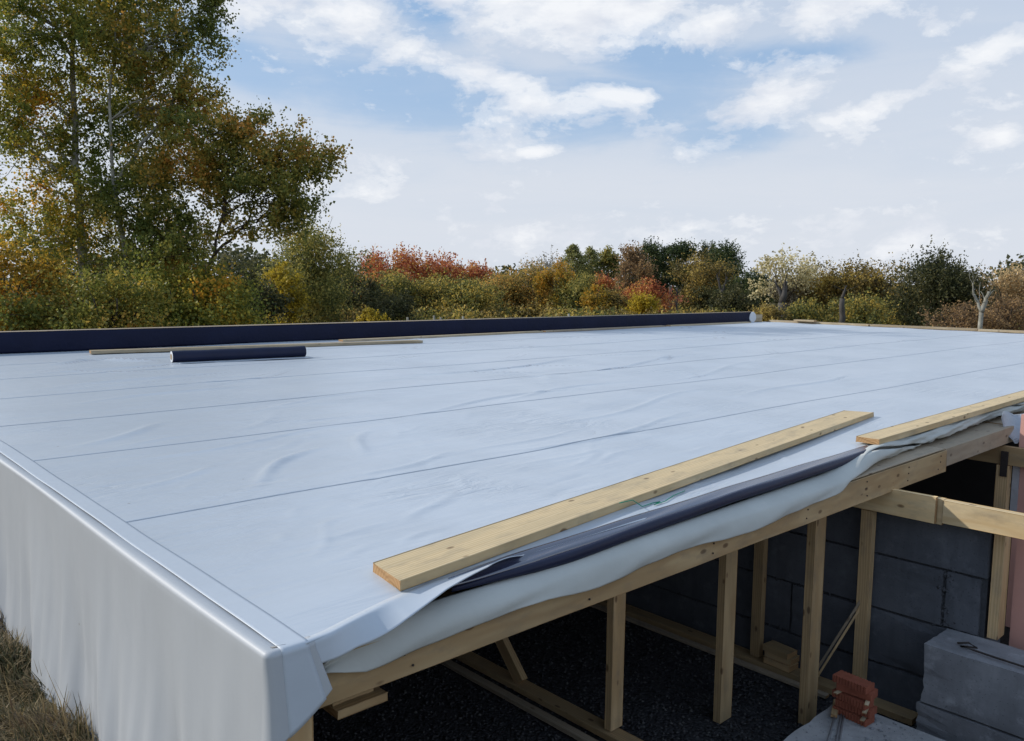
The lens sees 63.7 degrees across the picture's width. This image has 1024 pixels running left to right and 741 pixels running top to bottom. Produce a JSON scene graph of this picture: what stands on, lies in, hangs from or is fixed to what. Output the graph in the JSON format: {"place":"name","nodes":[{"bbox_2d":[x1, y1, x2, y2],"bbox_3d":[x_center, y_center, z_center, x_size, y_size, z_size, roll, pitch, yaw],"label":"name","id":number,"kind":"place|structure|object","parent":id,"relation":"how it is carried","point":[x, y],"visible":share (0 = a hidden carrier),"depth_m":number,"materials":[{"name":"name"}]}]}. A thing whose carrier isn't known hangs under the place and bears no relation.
{"place":"outdoors","nodes":[
{"label":"outdoors","id":0,"kind":"place"},
{"bbox_2d":[0,286,1020,740],"bbox_3d":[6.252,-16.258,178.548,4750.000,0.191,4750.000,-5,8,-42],"label":"ground","id":1,"kind":"structure","parent":0,"point":[30,670],"depth_m":4.84,"materials":[{"name":"green plant"}]},
{"bbox_2d":[0,231,82,330],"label":"bush","id":2,"kind":"object","parent":1,"relation":"on","point":[24,269],"visible":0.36,"depth_m":23.07,"materials":[{"name":"green plant"}]},
{"bbox_2d":[0,610,98,740],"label":"grass","id":3,"kind":"structure","parent":1,"relation":"on","point":[39,723],"depth_m":4.49,"materials":[{"name":"green plant"}]},
{"bbox_2d":[0,258,124,330],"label":"bush","id":4,"kind":"object","parent":1,"relation":"on","point":[59,302],"visible":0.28,"depth_m":22.00,"materials":[{"name":"green plant"}]},
{"bbox_2d":[0,0,210,300],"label":"aspen tree","id":5,"kind":"object","parent":1,"relation":"on","point":[25,100],"visible":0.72,"depth_m":26.25,"materials":[{"name":"green plant"}]},
{"bbox_2d":[38,255,185,329],"bbox_3d":[-10.972,-1.524,22.303,4.018,3.181,3.586,-5,8,-42],"label":"bush","id":6,"kind":"object","parent":1,"relation":"on","point":[116,292],"visible":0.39,"depth_m":22.26,"materials":[{"name":"green plant"}]},
{"bbox_2d":[60,251,208,327],"bbox_3d":[-10.799,-1.820,24.110,4.525,3.392,4.105,-5,8,-42],"label":"bush","id":7,"kind":"object","parent":1,"relation":"on","point":[173,314],"visible":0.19,"depth_m":24.02,"materials":[{"name":"green plant"}]},
{"bbox_2d":[68,0,242,296],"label":"aspen tree","id":8,"kind":"object","parent":1,"relation":"on","point":[162,159],"visible":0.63,"depth_m":26.08,"materials":[{"name":"green plant"}]},
{"bbox_2d":[135,244,278,325],"bbox_3d":[-9.383,-2.019,25.049,4.627,3.624,3.978,2,6,13],"label":"bush","id":9,"kind":"object","parent":1,"relation":"on","point":[215,310],"visible":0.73,"depth_m":24.66,"materials":[{"name":"green plant"}]},
{"bbox_2d":[107,92,352,289],"bbox_3d":[-8.756,-4.507,26.444,7.245,8.475,4.486,0,6,-10],"label":"aspen tree","id":10,"kind":"object","parent":1,"relation":"on","point":[271,175],"visible":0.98,"depth_m":25.64,"materials":[{"name":"green plant"}]},
{"bbox_2d":[209,256,302,323],"bbox_3d":[-10.947,-2.740,32.317,4.315,3.509,4.245,-5,8,-42],"label":"bush","id":11,"kind":"object","parent":1,"relation":"on","point":[274,297],"visible":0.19,"depth_m":32.05,"materials":[{"name":"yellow plant"}]},
{"bbox_2d":[260,259,314,323],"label":"shrub","id":12,"kind":"object","parent":1,"relation":"on","point":[278,275],"visible":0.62,"depth_m":41.99,"materials":[{"name":"yellow plant"}]},
{"bbox_2d":[251,212,382,322],"bbox_3d":[-12.410,-6.089,48.558,9.117,6.736,7.277,-5,8,-42],"label":"willow tree","id":13,"kind":"object","parent":1,"relation":"on","point":[314,279],"visible":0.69,"depth_m":47.88,"materials":[{"name":"green plant"}]},
{"bbox_2d":[323,250,366,316],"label":"bush","id":14,"kind":"object","parent":1,"relation":"on","point":[342,268],"visible":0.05,"depth_m":56.10,"materials":[{"name":"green plant"}]},
{"bbox_2d":[335,265,387,319],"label":"bush","id":15,"kind":"object","parent":1,"relation":"on","point":[367,295],"visible":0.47,"depth_m":54.38,"materials":[{"name":"green plant"}]},
{"bbox_2d":[354,305,390,321],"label":"shrub","id":16,"kind":"object","parent":1,"relation":"on","point":[370,314],"visible":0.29,"depth_m":35.31,"materials":[{"name":"yellow plant"}]},
{"bbox_2d":[350,243,413,306],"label":"maple tree","id":17,"kind":"object","parent":1,"relation":"on","point":[376,260],"visible":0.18,"depth_m":65.57,"materials":[{"name":"red plant"}]},
{"bbox_2d":[364,286,418,320],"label":"bush","id":18,"kind":"object","parent":1,"relation":"on","point":[395,305],"visible":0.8,"depth_m":47.13,"materials":[{"name":"green plant"}]},
{"bbox_2d":[359,265,430,315],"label":"bush","id":19,"kind":"object","parent":1,"relation":"on","point":[391,282],"visible":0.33,"depth_m":58.28,"materials":[{"name":"green plant"}]},
{"bbox_2d":[358,241,452,310],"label":"maple tree","id":20,"kind":"object","parent":1,"relation":"on","point":[406,262],"visible":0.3,"depth_m":66.41,"materials":[{"name":"red plant"}]},
{"bbox_2d":[388,265,457,316],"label":"bush","id":21,"kind":"object","parent":1,"relation":"on","point":[433,287],"visible":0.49,"depth_m":59.05,"materials":[{"name":"green plant"}]},
{"bbox_2d":[412,246,485,304],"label":"maple tree","id":22,"kind":"object","parent":1,"relation":"on","point":[454,267],"visible":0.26,"depth_m":68.04,"materials":[{"name":"red plant"}]},
{"bbox_2d":[423,270,507,318],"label":"bush","id":23,"kind":"object","parent":1,"relation":"on","point":[467,293],"visible":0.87,"depth_m":56.59,"materials":[{"name":"green plant"}]},
{"bbox_2d":[453,258,498,288],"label":"maple tree","id":24,"kind":"object","parent":1,"relation":"on","point":[479,271],"visible":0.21,"depth_m":68.59,"materials":[{"name":"red plant"}]},
{"bbox_2d":[469,265,537,315],"bbox_3d":[-0.988,-6.177,63.875,6.181,4.005,6.698,-5,8,-42],"label":"tree","id":25,"kind":"object","parent":1,"relation":"on","point":[509,285],"visible":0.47,"depth_m":62.54,"materials":[{"name":"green plant"}]},
{"bbox_2d":[0,241,1023,305],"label":"distant woods","id":26,"kind":"object","parent":1,"relation":"on","point":[236,254],"visible":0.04,"depth_m":127.78,"materials":[{"name":"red plant"}]},
{"bbox_2d":[498,253,564,316],"bbox_3d":[1.542,-6.567,63.453,6.400,4.943,6.029,1,6,4],"label":"tree","id":27,"kind":"object","parent":1,"relation":"on","point":[530,272],"visible":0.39,"depth_m":62.70,"materials":[{"name":"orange plant"}]},
{"bbox_2d":[520,245,575,295],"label":"tree","id":28,"kind":"object","parent":1,"relation":"on","point":[546,263],"visible":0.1,"depth_m":74.67,"materials":[{"name":"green plant"}]},
{"bbox_2d":[525,256,583,314],"bbox_3d":[3.550,-6.197,61.478,3.759,4.628,4.828,-5,8,-42],"label":"tree","id":29,"kind":"object","parent":1,"relation":"on","point":[546,279],"visible":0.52,"depth_m":61.24,"materials":[{"name":"yellow plant"}]},
{"bbox_2d":[556,243,594,290],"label":"larch tree","id":30,"kind":"object","parent":1,"relation":"on","point":[572,252],"visible":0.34,"depth_m":76.69,"materials":[{"name":"green plant"}]},
{"bbox_2d":[546,268,611,315],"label":"bush","id":31,"kind":"object","parent":1,"relation":"on","point":[575,288],"visible":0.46,"depth_m":59.28,"materials":[{"name":"green plant"}]},
{"bbox_2d":[576,246,606,284],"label":"larch tree","id":32,"kind":"object","parent":1,"relation":"on","point":[590,253],"visible":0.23,"depth_m":78.57,"materials":[{"name":"green plant"}]},
{"bbox_2d":[575,283,610,315],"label":"shrub","id":33,"kind":"object","parent":1,"relation":"on","point":[589,299],"visible":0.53,"depth_m":55.06,"materials":[{"name":"yellow plant"}]},
{"bbox_2d":[587,269,620,306],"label":"shrub","id":34,"kind":"object","parent":1,"relation":"on","point":[606,280],"visible":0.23,"depth_m":58.91,"materials":[{"name":"red plant"}]},
{"bbox_2d":[592,244,624,286],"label":"tree","id":35,"kind":"object","parent":1,"relation":"on","point":[606,257],"visible":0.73,"depth_m":76.79,"materials":[{"name":"green plant"}]},
{"bbox_2d":[592,284,630,312],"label":"bush","id":36,"kind":"object","parent":1,"relation":"on","point":[615,298],"visible":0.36,"depth_m":55.47,"materials":[{"name":"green plant"}]},
{"bbox_2d":[612,240,661,305],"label":"tree","id":37,"kind":"object","parent":1,"relation":"on","point":[634,263],"visible":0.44,"depth_m":70.19,"materials":[{"name":"red plant"}]},
{"bbox_2d":[259,300,1019,328],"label":"undergrowth","id":38,"kind":"object","parent":1,"relation":"on","point":[486,314],"visible":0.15,"depth_m":52.68,"materials":[{"name":"green plant"}]},
{"bbox_2d":[619,290,662,314],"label":"shrub","id":39,"kind":"object","parent":1,"relation":"on","point":[638,304],"visible":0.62,"depth_m":52.43,"materials":[{"name":"yellow plant"}]},
{"bbox_2d":[623,235,669,295],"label":"pine tree","id":40,"kind":"object","parent":1,"relation":"on","point":[653,252],"visible":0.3,"depth_m":73.82,"materials":[{"name":"green plant"}]},
{"bbox_2d":[619,275,681,312],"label":"shrub","id":41,"kind":"object","parent":1,"relation":"on","point":[659,292],"visible":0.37,"depth_m":56.67,"materials":[{"name":"red plant"}]},
{"bbox_2d":[654,245,675,307],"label":"pine tree","id":42,"kind":"object","parent":1,"relation":"on","point":[663,266],"visible":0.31,"depth_m":75.90,"materials":[{"name":"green plant"}]},
{"bbox_2d":[668,285,682,310],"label":"bare tree","id":43,"kind":"object","parent":1,"relation":"on","point":[677,293],"visible":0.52,"depth_m":60.55,"materials":[{"name":"grey plant"}]},
{"bbox_2d":[665,237,701,294],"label":"pine tree","id":44,"kind":"object","parent":1,"relation":"on","point":[674,251],"visible":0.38,"depth_m":71.05,"materials":[{"name":"green plant"}]},
{"bbox_2d":[678,295,692,309],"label":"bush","id":45,"kind":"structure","parent":1,"relation":"on","point":[681,300],"depth_m":64.47,"materials":[{"name":"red plant"}]},
{"bbox_2d":[662,244,743,311],"bbox_3d":[14.588,-6.865,63.808,6.684,5.751,6.006,-5,8,-42],"label":"tree","id":46,"kind":"object","parent":1,"relation":"on","point":[701,271],"visible":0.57,"depth_m":63.06,"materials":[{"name":"green plant"}]},
{"bbox_2d":[696,240,715,276],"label":"pine tree","id":47,"kind":"object","parent":1,"relation":"on","point":[703,246],"visible":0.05,"depth_m":71.99,"materials":[{"name":"green plant"}]},
{"bbox_2d":[680,277,733,311],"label":"bush","id":48,"kind":"object","parent":1,"relation":"on","point":[704,301],"visible":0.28,"depth_m":61.48,"materials":[{"name":"green plant"}]},
{"bbox_2d":[715,267,730,310],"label":"bare tree","id":49,"kind":"object","parent":1,"relation":"on","point":[720,288],"visible":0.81,"depth_m":57.78,"materials":[{"name":"grey plant"}]},
{"bbox_2d":[696,238,750,290],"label":"pine tree","id":50,"kind":"object","parent":1,"relation":"on","point":[725,252],"visible":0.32,"depth_m":68.54,"materials":[{"name":"green plant"}]},
{"bbox_2d":[704,279,763,312],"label":"bush","id":51,"kind":"object","parent":1,"relation":"on","point":[742,302],"visible":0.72,"depth_m":57.24,"materials":[{"name":"green plant"}]},
{"bbox_2d":[727,268,776,309],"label":"bush","id":52,"kind":"object","parent":1,"relation":"on","point":[750,275],"visible":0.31,"depth_m":60.48,"materials":[{"name":"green plant"}]},
{"bbox_2d":[747,299,797,321],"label":"bush","id":53,"kind":"object","parent":1,"relation":"on","point":[768,313],"visible":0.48,"depth_m":43.23,"materials":[{"name":"green plant"}]},
{"bbox_2d":[767,270,787,320],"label":"bare tree","id":54,"kind":"object","parent":1,"relation":"on","point":[783,295],"visible":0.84,"depth_m":47.18,"materials":[{"name":"grey plant"}]},
{"bbox_2d":[762,278,809,307],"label":"bush","id":55,"kind":"object","parent":1,"relation":"on","point":[792,296],"visible":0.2,"depth_m":51.86,"materials":[{"name":"green plant"}]},
{"bbox_2d":[745,243,830,303],"bbox_3d":[17.047,-5.261,50.895,4.350,5.261,4.758,-5,8,-42],"label":"tree","id":56,"kind":"object","parent":1,"relation":"on","point":[807,269],"visible":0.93,"depth_m":50.62,"materials":[{"name":"beige plant"}]},
{"bbox_2d":[788,265,826,298],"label":"bush","id":57,"kind":"object","parent":1,"relation":"on","point":[811,278],"visible":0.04,"depth_m":55.90,"materials":[{"name":"green plant"}]},
{"bbox_2d":[778,292,838,322],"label":"bush","id":58,"kind":"object","parent":1,"relation":"on","point":[801,311],"visible":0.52,"depth_m":43.60,"materials":[{"name":"green plant"}]},
{"bbox_2d":[788,265,863,315],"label":"hedge bush","id":59,"kind":"object","parent":1,"relation":"on","point":[821,286],"visible":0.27,"depth_m":51.65,"materials":[{"name":"brown plant"}]},
{"bbox_2d":[835,285,858,322],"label":"bare tree","id":60,"kind":"object","parent":1,"relation":"on","point":[842,310],"visible":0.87,"depth_m":41.58,"materials":[{"name":"grey plant"}]},
{"bbox_2d":[803,249,908,315],"bbox_3d":[22.059,-5.080,51.406,6.746,4.926,6.375,-2,7,-26],"label":"hedge bush","id":61,"kind":"object","parent":1,"relation":"on","point":[855,290],"visible":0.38,"depth_m":50.63,"materials":[{"name":"green plant"}]},
{"bbox_2d":[824,286,905,327],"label":"bush","id":62,"kind":"object","parent":1,"relation":"on","point":[861,314],"visible":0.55,"depth_m":43.59,"materials":[{"name":"green plant"}]},
{"bbox_2d":[850,252,923,320],"bbox_3d":[22.824,-4.766,49.497,5.484,4.706,6.401,-5,8,-42],"label":"hedge bush","id":63,"kind":"object","parent":1,"relation":"on","point":[873,277],"visible":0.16,"depth_m":49.64,"materials":[{"name":"green plant"}]},
{"bbox_2d":[871,235,999,328],"bbox_3d":[22.901,-4.564,44.247,5.923,5.416,6.853,0,6,-10],"label":"bush","id":64,"kind":"object","parent":1,"relation":"on","point":[940,267],"visible":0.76,"depth_m":43.34,"materials":[{"name":"green plant"}]},
{"bbox_2d":[917,300,1010,332],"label":"bush","id":65,"kind":"object","parent":1,"relation":"on","point":[966,319],"visible":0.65,"depth_m":36.21,"materials":[{"name":"brown plant"}]},
{"bbox_2d":[925,265,1004,325],"bbox_3d":[23.884,-3.829,43.641,3.875,4.086,4.464,-5,8,-42],"label":"bush","id":66,"kind":"object","parent":1,"relation":"on","point":[977,295],"visible":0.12,"depth_m":42.95,"materials":[{"name":"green plant"}]},
{"bbox_2d":[969,260,993,331],"bbox_3d":[19.702,-2.788,34.666,0.984,3.788,0.601,4,7,30],"label":"bare tree","id":67,"kind":"object","parent":1,"relation":"on","point":[982,307],"visible":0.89,"depth_m":34.65,"materials":[{"name":"grey plant"}]},
{"bbox_2d":[963,286,1023,333],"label":"bush","id":68,"kind":"object","parent":1,"relation":"on","point":[1007,308],"visible":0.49,"depth_m":37.42,"materials":[{"name":"brown plant"}]},
{"bbox_2d":[974,261,1023,333],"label":"bush","id":69,"kind":"object","parent":1,"relation":"on","point":[1014,285],"visible":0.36,"depth_m":43.86,"materials":[{"name":"beige plant"}]},
{"bbox_2d":[0,0,1023,287],"label":"sky","id":70,"kind":"structure","parent":0,"point":[499,132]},
{"bbox_2d":[313,609,829,740],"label":"gravel","id":71,"kind":"structure","parent":0,"point":[638,726],"depth_m":6.62,"materials":[{"name":"black gravel"}]},
{"bbox_2d":[915,549,1010,722],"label":"excavation ground","id":72,"kind":"structure","parent":0,"point":[1004,638],"depth_m":8.10,"materials":[{"name":"soil"}]},
{"bbox_2d":[0,322,1023,740],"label":"timber building","id":73,"kind":"structure","parent":72,"relation":"on","point":[190,552],"depth_m":5.84,"materials":[{"name":"white wood"}]},
{"bbox_2d":[170,346,312,363],"bbox_3d":[-4.221,-0.256,12.981,2.173,0.187,0.311,-4,8,-37],"label":"membrane roll","id":74,"kind":"object","parent":73,"relation":"on","point":[227,355],"visible":1,"depth_m":12.90,"materials":[{"name":"plastic"}]},
{"bbox_2d":[89,340,422,353],"bbox_3d":[-4.494,-0.461,15.508,6.190,0.053,0.239,-3,7,-33],"label":"timber board","id":75,"kind":"object","parent":73,"relation":"on","point":[107,351],"visible":0.91,"depth_m":15.17,"materials":[{"name":"brown wood"}]},
{"bbox_2d":[0,312,761,353],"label":"roof parapet","id":76,"kind":"structure","parent":73,"relation":"on","point":[33,341],"depth_m":17.40,"materials":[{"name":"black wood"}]},
{"bbox_2d":[338,331,542,341],"bbox_3d":[-1.425,-0.819,19.345,6.001,0.043,0.176,-5,8,-43],"label":"timber board","id":77,"kind":"object","parent":73,"relation":"on","point":[414,337],"visible":1,"depth_m":18.97,"materials":[{"name":"brown wood"}]},
{"bbox_2d":[541,325,665,331],"bbox_3d":[2.729,-1.188,23.306,5.250,0.043,0.177,-5,8,-43],"label":"timber board","id":78,"kind":"object","parent":73,"relation":"on","point":[565,330],"visible":0.98,"depth_m":22.94,"materials":[{"name":"brown wood"}]},
{"bbox_2d":[373,410,873,590],"bbox_3d":[1.431,0.636,5.732,0.258,0.050,6.128,6,8,40],"label":"timber board","id":79,"kind":"object","parent":73,"relation":"on","point":[414,567],"visible":1,"depth_m":4.40,"materials":[{"name":"brown wood"}]},
{"bbox_2d":[619,490,684,506],"bbox_3d":[0.834,0.727,4.725,0.051,0.060,0.678,6,8,43],"label":"twine","id":80,"kind":"object","parent":73,"relation":"on","point":[658,502],"visible":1,"depth_m":4.68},
{"bbox_2d":[666,322,750,325],"bbox_3d":[6.490,-1.519,26.864,4.625,0.043,0.176,-5,8,-43],"label":"timber board","id":81,"kind":"object","parent":73,"relation":"on","point":[708,324],"visible":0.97,"depth_m":26.73,"materials":[{"name":"brown wood"}]},
{"bbox_2d":[763,656,797,672],"bbox_3d":[2.323,2.524,7.118,0.145,0.053,0.250,-4,8,-39],"label":"timber offcut","id":82,"kind":"object","parent":73,"relation":"on","point":[778,665],"visible":0.65,"depth_m":7.05,"materials":[{"name":"brown wood"}]},
{"bbox_2d":[764,651,799,665],"bbox_3d":[2.333,2.467,7.121,0.145,0.053,0.250,-5,8,-42],"label":"timber offcut","id":83,"kind":"object","parent":82,"relation":"on","point":[792,661],"visible":0.62,"depth_m":7.05,"materials":[{"name":"brown wood"}]},
{"bbox_2d":[762,640,796,659],"bbox_3d":[2.312,2.412,7.111,0.145,0.053,0.250,-4,7,-36],"label":"timber offcut","id":84,"kind":"object","parent":83,"relation":"on","point":[783,651],"visible":1,"depth_m":7.08,"materials":[{"name":"brown wood"}]},
{"bbox_2d":[818,607,859,676],"bbox_3d":[2.637,2.231,6.685,0.019,0.879,0.013,30,19,23],"label":"lath","id":85,"kind":"object","parent":73,"relation":"on","point":[839,641],"visible":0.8,"depth_m":6.67,"materials":[{"name":"brown wood"}]},
{"bbox_2d":[819,600,859,667],"bbox_3d":[2.608,2.224,6.693,0.021,0.897,0.016,30,18,21],"label":"lath","id":86,"kind":"object","parent":73,"relation":"on","point":[839,633],"visible":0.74,"depth_m":6.66,"materials":[{"name":"brown wood"}]},
{"bbox_2d":[769,320,1023,332],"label":"roof curb","id":87,"kind":"structure","parent":73,"relation":"on","point":[945,328],"depth_m":26.05,"materials":[{"name":"brown wood"}]},
{"bbox_2d":[794,319,816,321],"bbox_3d":[10.124,-1.723,28.444,0.202,0.057,0.750,-5,8,-42],"label":"timber offcut","id":88,"kind":"object","parent":87,"relation":"on","point":[805,320],"visible":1,"depth_m":28.30,"materials":[{"name":"brown wood"}]},
{"bbox_2d":[856,390,1023,444],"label":"timber board","id":89,"kind":"object","parent":73,"relation":"on","point":[896,432],"visible":1,"depth_m":7.49,"materials":[{"name":"brown wood"}]},
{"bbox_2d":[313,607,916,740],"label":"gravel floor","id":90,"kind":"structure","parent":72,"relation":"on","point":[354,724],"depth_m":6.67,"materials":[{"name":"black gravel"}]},
{"bbox_2d":[626,507,999,711],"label":"block wall","id":91,"kind":"structure","parent":72,"relation":"on","point":[930,581],"depth_m":6.64,"materials":[{"name":"concrete"}]},
{"bbox_2d":[784,704,944,740],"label":"footing block","id":92,"kind":"object","parent":72,"relation":"on","point":[819,723],"depth_m":5.71,"materials":[{"name":"concrete"}]},
{"bbox_2d":[827,717,834,740],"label":"steel rod","id":93,"kind":"object","parent":92,"relation":"on","point":[830,731],"visible":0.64,"depth_m":5.70,"materials":[{"name":"grey metal"}]},
{"bbox_2d":[831,699,837,717],"bbox_3d":[2.347,2.451,5.976,0.044,0.025,0.241,4,7,26],"label":"timber offcut","id":94,"kind":"object","parent":92,"relation":"on","point":[834,712],"visible":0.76,"depth_m":5.91,"materials":[{"name":"brown wood"}]},
{"bbox_2d":[836,714,841,740],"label":"steel rod","id":95,"kind":"object","parent":92,"relation":"on","point":[839,724],"visible":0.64,"depth_m":5.72,"materials":[{"name":"grey metal"}]},
{"bbox_2d":[839,715,843,740],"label":"steel rod","id":96,"kind":"object","parent":92,"relation":"on","point":[841,728],"visible":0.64,"depth_m":5.72,"materials":[{"name":"grey metal"}]},
{"bbox_2d":[833,705,874,726],"bbox_3d":[2.445,2.458,5.897,0.120,0.051,0.250,-4,7,-37],"label":"brick","id":97,"kind":"object","parent":92,"relation":"on","point":[852,716],"visible":0.57,"depth_m":5.84,"materials":[{"name":"red brick"}]},
{"bbox_2d":[835,698,876,718],"bbox_3d":[2.460,2.398,5.890,0.120,0.051,0.250,-5,8,-43],"label":"brick","id":98,"kind":"object","parent":97,"relation":"on","point":[871,712],"visible":0.61,"depth_m":5.83,"materials":[{"name":"red brick"}]},
{"bbox_2d":[832,688,873,710],"bbox_3d":[2.435,2.337,5.884,0.120,0.051,0.250,-4,7,-36],"label":"brick","id":99,"kind":"object","parent":98,"relation":"on","point":[858,702],"visible":0.66,"depth_m":5.83,"materials":[{"name":"red brick"}]},
{"bbox_2d":[836,683,877,701],"bbox_3d":[2.461,2.275,5.877,0.250,0.051,0.120,6,8,44],"label":"brick","id":100,"kind":"object","parent":99,"relation":"on","point":[871,696],"visible":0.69,"depth_m":5.82,"materials":[{"name":"red brick"}]},
{"bbox_2d":[832,670,874,694],"bbox_3d":[2.434,2.222,5.872,0.120,0.051,0.250,-4,8,-38],"label":"brick","id":101,"kind":"object","parent":100,"relation":"on","point":[852,681],"visible":1,"depth_m":5.84,"materials":[{"name":"red brick"}]},
{"bbox_2d":[796,717,921,740],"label":"mortar rubble","id":102,"kind":"object","parent":92,"relation":"on","point":[871,728],"visible":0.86,"depth_m":5.74,"materials":[{"name":"concrete"}]},
{"bbox_2d":[916,628,1023,740],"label":"block pile","id":103,"kind":"object","parent":72,"relation":"on","point":[968,695],"visible":0.96,"depth_m":5.76,"materials":[{"name":"concrete"}]},
{"bbox_2d":[957,642,1023,667],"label":"steel rod","id":104,"kind":"object","parent":103,"relation":"on","point":[986,654],"visible":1,"depth_m":5.74,"materials":[{"name":"black metal"}]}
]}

